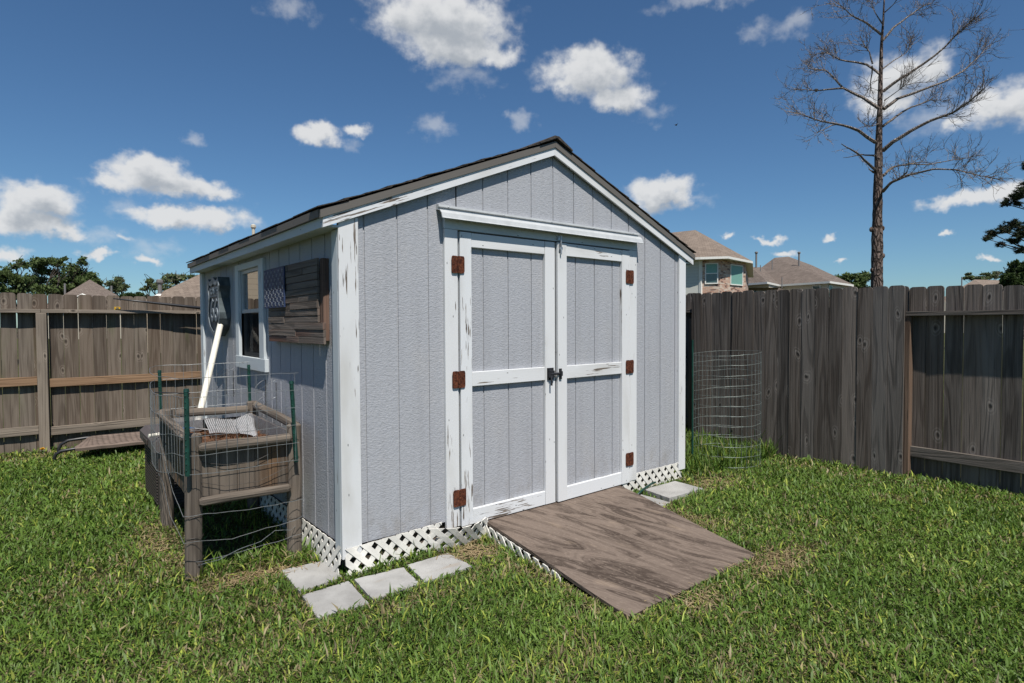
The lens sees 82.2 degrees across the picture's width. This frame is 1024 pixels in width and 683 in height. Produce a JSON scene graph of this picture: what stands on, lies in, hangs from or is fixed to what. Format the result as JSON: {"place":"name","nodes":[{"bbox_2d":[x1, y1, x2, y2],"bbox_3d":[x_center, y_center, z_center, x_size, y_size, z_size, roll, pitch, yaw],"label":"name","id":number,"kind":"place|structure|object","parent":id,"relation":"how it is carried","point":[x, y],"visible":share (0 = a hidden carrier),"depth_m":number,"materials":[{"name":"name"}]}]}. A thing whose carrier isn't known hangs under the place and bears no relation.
{"place":"outdoors","nodes":[
{"label":"outdoors","id":0,"kind":"place"},
{"bbox_2d":[118,291,147,298],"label":"round shrub","id":1,"kind":"object","parent":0,"point":[134,294],"visible":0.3,"depth_m":61.46,"materials":[{"name":"green plant"}]},
{"bbox_2d":[146,224,255,346],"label":"house","id":2,"kind":"structure","parent":0,"point":[190,287],"depth_m":29.94,"materials":[{"name":"beige"}]},
{"bbox_2d":[0,328,1023,682],"bbox_3d":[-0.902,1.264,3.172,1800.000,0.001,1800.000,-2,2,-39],"label":"ground","id":3,"kind":"structure","parent":0,"point":[240,540],"depth_m":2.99,"materials":[{"name":"green plant"}]},
{"bbox_2d":[0,256,37,338],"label":"oak tree","id":4,"kind":"object","parent":3,"relation":"on","point":[18,283],"visible":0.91,"depth_m":65.81,"materials":[{"name":"green plant"}]},
{"bbox_2d":[26,255,70,294],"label":"oak tree","id":5,"kind":"object","parent":3,"relation":"on","point":[39,265],"visible":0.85,"depth_m":71.59,"materials":[{"name":"green plant"}]},
{"bbox_2d":[46,256,104,295],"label":"oak tree","id":6,"kind":"object","parent":3,"relation":"on","point":[77,276],"visible":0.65,"depth_m":79.36,"materials":[{"name":"green plant"}]},
{"bbox_2d":[47,280,120,338],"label":"peaked roof house","id":7,"kind":"structure","parent":3,"relation":"on","point":[91,288],"depth_m":69.38,"materials":[{"name":"brown"}]},
{"bbox_2d":[52,431,144,460],"bbox_3d":[-4.122,1.103,6.362,1.349,0.178,0.518,-2,2,-36],"label":"pet cot","id":8,"kind":"object","parent":3,"relation":"on","point":[109,440],"visible":0.53,"depth_m":6.19,"materials":[{"name":"brown fabric"}]},
{"bbox_2d":[0,292,201,453],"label":"board fence","id":9,"kind":"object","parent":3,"relation":"on","point":[178,346],"visible":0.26,"depth_m":6.56,"materials":[{"name":"brown wood"}]},
{"bbox_2d":[113,298,199,308],"bbox_3d":[-3.983,-0.420,6.929,1.203,0.158,0.042,-2,2,-39],"label":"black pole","id":10,"kind":"object","parent":9,"relation":"attached to","point":[178,305],"visible":0.71,"depth_m":6.87,"materials":[{"name":"black metal"}]},
{"bbox_2d":[103,274,129,294],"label":"oak tree","id":11,"kind":"object","parent":3,"relation":"on","point":[119,284],"visible":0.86,"depth_m":71.37,"materials":[{"name":"green plant"}]},
{"bbox_2d":[138,271,196,296],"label":"oak tree","id":12,"kind":"object","parent":3,"relation":"on","point":[169,279],"visible":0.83,"depth_m":57.61,"materials":[{"name":"green plant"}]},
{"bbox_2d":[140,417,216,509],"bbox_3d":[-2.572,0.953,4.691,0.620,0.550,0.750,-2,2,-39],"label":"storage box","id":13,"kind":"object","parent":3,"relation":"on","point":[152,481],"visible":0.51,"depth_m":4.40,"materials":[{"name":"brown plastic"}]},
{"bbox_2d":[157,401,301,585],"bbox_3d":[-1.780,0.860,3.669,0.667,0.828,1.188,-2,2,-39],"label":"garden planter","id":14,"kind":"object","parent":3,"relation":"on","point":[199,494],"visible":0.91,"depth_m":3.33,"materials":[{"name":"brown wood"}]},
{"bbox_2d":[157,370,162,409],"bbox_3d":[-2.366,0.445,3.951,0.029,0.506,0.028,-2,2,-39],"label":"garden stake","id":15,"kind":"object","parent":14,"relation":"attached to","point":[160,389],"visible":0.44,"depth_m":3.94,"materials":[{"name":"green metal"}]},
{"bbox_2d":[150,362,303,565],"bbox_3d":[-1.807,0.661,3.654,0.736,0.989,1.245,-2,2,-39],"label":"wire guard","id":16,"kind":"object","parent":14,"relation":"attached to","point":[153,454],"visible":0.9,"depth_m":3.23,"materials":[{"name":"grey metal"}]},
{"bbox_2d":[183,389,189,476],"bbox_3d":[-1.658,0.464,2.994,0.029,0.447,0.029,-2,2,-39],"label":"garden stake","id":17,"kind":"object","parent":16,"relation":"attached to","point":[186,432],"visible":1,"depth_m":2.98,"materials":[{"name":"green metal"}]},
{"bbox_2d":[155,392,189,393],"bbox_3d":[-1.741,0.264,3.006,0.210,0.007,0.006,0,2,13],"label":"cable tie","id":18,"kind":"object","parent":17,"relation":"attached to","point":[170,392],"visible":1,"depth_m":3.00,"materials":[{"name":"grey metal"}]},
{"bbox_2d":[289,381,297,461],"bbox_3d":[-1.239,0.455,3.330,0.046,0.464,0.027,-2,2,-39],"label":"garden stake","id":19,"kind":"object","parent":16,"relation":"attached to","point":[292,401],"visible":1,"depth_m":3.32,"materials":[{"name":"metal"}]},
{"bbox_2d":[247,365,250,400],"bbox_3d":[-1.915,0.392,4.280,0.028,0.448,0.025,-2,2,-39],"label":"garden stake","id":20,"kind":"object","parent":14,"relation":"attached to","point":[249,381],"visible":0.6,"depth_m":4.27,"materials":[{"name":"green metal"}]},
{"bbox_2d":[282,561,341,593],"bbox_3d":[-1.072,1.274,3.151,0.244,0.045,0.329,-2,2,-39],"label":"concrete paver","id":21,"kind":"object","parent":3,"relation":"on","point":[312,576],"visible":0.61,"depth_m":3.14,"materials":[{"name":"grey concrete"}]},
{"bbox_2d":[302,581,368,619],"bbox_3d":[-0.866,1.280,2.868,0.267,0.045,0.299,-2,2,-39],"label":"concrete paver","id":22,"kind":"object","parent":3,"relation":"on","point":[345,595],"visible":0.65,"depth_m":2.87,"materials":[{"name":"grey concrete"}]},
{"bbox_2d":[354,567,417,601],"bbox_3d":[-0.645,1.273,3.058,0.297,0.045,0.274,-2,2,-39],"label":"concrete paver","id":23,"kind":"object","parent":3,"relation":"on","point":[376,585],"visible":0.63,"depth_m":3.04,"materials":[{"name":"grey concrete"}]},
{"bbox_2d":[407,553,471,582],"bbox_3d":[-0.413,1.268,3.245,0.311,0.045,0.257,-2,2,-39],"label":"concrete paver","id":24,"kind":"object","parent":3,"relation":"on","point":[434,567],"visible":0.66,"depth_m":3.25,"materials":[{"name":"grey concrete"}]},
{"bbox_2d":[186,135,695,576],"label":"garden shed","id":25,"kind":"structure","parent":3,"relation":"on","point":[507,333],"depth_m":3.78,"materials":[{"name":"grey wood"}]},
{"bbox_2d":[195,324,222,419],"bbox_3d":[-2.372,0.196,4.619,0.047,0.788,0.752,-1,2,-13],"label":"white pipe","id":26,"kind":"object","parent":25,"relation":"attached to","point":[210,367],"visible":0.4,"depth_m":4.60,"materials":[{"name":"plastic"}]},
{"bbox_2d":[207,277,230,335],"bbox_3d":[-2.527,-0.298,5.054,0.090,0.508,0.427,-2,2,-39],"label":"highway shield","id":27,"kind":"object","parent":25,"relation":"attached to","point":[219,309],"visible":0.99,"depth_m":4.93,"materials":[{"name":"metal"}]},
{"bbox_2d":[217,368,233,396],"bbox_3d":[-2.423,0.338,4.926,0.102,0.240,0.299,-2,2,-39],"label":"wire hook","id":28,"kind":"object","parent":25,"relation":"attached to","point":[228,385],"visible":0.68,"depth_m":4.86,"materials":[{"name":"grey metal"}]},
{"bbox_2d":[235,258,268,371],"bbox_3d":[-1.959,-0.194,4.439,0.068,0.808,0.785,-2,2,-39],"label":"window","id":29,"kind":"structure","parent":25,"relation":"in","point":[249,284],"depth_m":4.46,"materials":[{"name":"white paint"}]},
{"bbox_2d":[255,379,276,407],"bbox_3d":[-1.717,0.374,4.054,0.102,0.236,0.264,-2,2,-39],"label":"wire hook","id":30,"kind":"object","parent":25,"relation":"attached to","point":[265,394],"visible":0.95,"depth_m":4.07,"materials":[{"name":"grey metal"}]},
{"bbox_2d":[264,258,329,343],"bbox_3d":[-1.339,-0.234,3.605,0.064,0.480,1.023,-2,2,-39],"label":"pallet flag","id":31,"kind":"object","parent":25,"relation":"attached to","point":[290,288],"visible":1,"depth_m":3.49,"materials":[{"name":"brown wood"}]},
{"bbox_2d":[451,232,559,526],"bbox_3d":[-0.016,0.229,3.833,0.895,1.814,0.072,-2,2,-39],"label":"door","id":32,"kind":"structure","parent":25,"relation":"in","point":[505,377],"depth_m":3.83,"materials":[{"name":"grey wood"}]},
{"bbox_2d":[555,236,633,501],"bbox_3d":[0.633,0.189,4.353,0.824,1.856,0.061,-2,2,-40],"label":"door","id":33,"kind":"structure","parent":25,"relation":"in","point":[594,364],"depth_m":4.34,"materials":[{"name":"grey wood"}]},
{"bbox_2d":[126,476,834,619],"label":"dry clippings","id":34,"kind":"object","parent":3,"relation":"on","point":[469,554],"visible":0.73,"depth_m":3.29,"materials":[{"name":"plant"}]},
{"bbox_2d":[484,485,755,619],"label":"plywood ramp","id":35,"kind":"structure","parent":3,"relation":"on","point":[618,548],"depth_m":3.44,"materials":[{"name":"brown wood"}]},
{"bbox_2d":[641,494,670,505],"bbox_3d":[1.008,1.231,4.407,0.279,0.045,0.316,1,2,43],"label":"concrete paver","id":36,"kind":"object","parent":3,"relation":"on","point":[659,501],"visible":0.21,"depth_m":4.45,"materials":[{"name":"grey concrete"}]},
{"bbox_2d":[644,481,702,501],"bbox_3d":[1.279,1.198,4.672,0.443,0.045,0.286,-2,2,-39],"label":"concrete paver","id":37,"kind":"object","parent":3,"relation":"on","point":[669,491],"visible":0.66,"depth_m":4.63,"materials":[{"name":"grey concrete"}]},
{"bbox_2d":[637,481,655,493],"bbox_3d":[1.055,1.165,4.643,0.028,0.048,0.351,1,2,38],"label":"hose end","id":38,"kind":"object","parent":37,"relation":"on","point":[644,488],"visible":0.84,"depth_m":4.65,"materials":[{"name":"green rubber"}]},
{"bbox_2d":[691,340,693,453],"bbox_3d":[1.725,0.582,5.607,0.018,1.196,0.050,0,2,12],"label":"support stake","id":39,"kind":"object","parent":3,"relation":"on","point":[692,401],"visible":0.65,"depth_m":5.60,"materials":[{"name":"green metal"}]},
{"bbox_2d":[691,350,761,468],"bbox_3d":[2.063,0.634,5.663,0.646,1.085,0.633,-2,2,-39],"label":"plant cage","id":40,"kind":"object","parent":3,"relation":"on","point":[716,406],"visible":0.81,"depth_m":5.56,"materials":[{"name":"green metal"}]},
{"bbox_2d":[748,251,853,291],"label":"hip roof house","id":41,"kind":"structure","parent":3,"relation":"on","point":[783,273],"depth_m":62.28,"materials":[{"name":"brown"}]},
{"bbox_2d":[812,285,820,289],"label":"window","id":42,"kind":"structure","parent":41,"relation":"in","point":[815,287],"depth_m":59.58,"materials":[{"name":"grey glass"}]},
{"bbox_2d":[834,270,870,288],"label":"oak tree","id":43,"kind":"object","parent":3,"relation":"on","point":[858,280],"visible":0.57,"depth_m":75.34,"materials":[{"name":"green plant"}]},
{"bbox_2d":[685,284,1023,496],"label":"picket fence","id":44,"kind":"object","parent":3,"relation":"on","point":[849,375],"visible":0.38,"depth_m":5.24,"materials":[{"name":"brown wood"}]},
{"bbox_2d":[772,0,1023,287],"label":"dead pine tree","id":45,"kind":"object","parent":3,"relation":"on","point":[877,228],"visible":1,"depth_m":23.87,"materials":[{"name":"brown plant"}]},
{"bbox_2d":[981,162,1023,254],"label":"pine tree","id":46,"kind":"object","parent":3,"relation":"on","point":[1015,225],"visible":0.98,"depth_m":26.78,"materials":[{"name":"green plant"}]},
{"bbox_2d":[998,259,1023,338],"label":"oak tree","id":47,"kind":"object","parent":3,"relation":"on","point":[1013,274],"visible":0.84,"depth_m":44.63,"materials":[{"name":"green plant"}]},
{"bbox_2d":[0,0,1023,327],"label":"sky","id":48,"kind":"structure","parent":0,"point":[138,138],"materials":[{"name":"blue"}]},
{"bbox_2d":[672,230,753,294],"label":"brick house","id":49,"kind":"structure","parent":0,"point":[716,267],"depth_m":38.78,"materials":[{"name":"beige brick"}]},
{"bbox_2d":[705,263,717,283],"bbox_3d":[13.014,-4.435,38.242,0.484,1.360,0.731,-2,2,-39],"label":"window","id":50,"kind":"structure","parent":49,"relation":"in","point":[711,269],"depth_m":38.25,"materials":[{"name":"blue glass"}]},
{"bbox_2d":[730,264,742,285],"bbox_3d":[15.139,-4.474,39.542,1.770,1.380,0.144,-2,2,-40],"label":"window","id":51,"kind":"structure","parent":49,"relation":"in","point":[736,271],"depth_m":39.54,"materials":[{"name":"teal glass"}]},
{"bbox_2d":[944,277,1002,332],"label":"house","id":52,"kind":"structure","parent":0,"point":[985,282],"depth_m":76.89,"materials":[{"name":"beige"}]},
{"bbox_2d":[962,270,1004,281],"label":"oak tree","id":53,"kind":"object","parent":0,"point":[987,276],"visible":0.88,"depth_m":94.79,"materials":[{"name":"green plant"}]}
]}

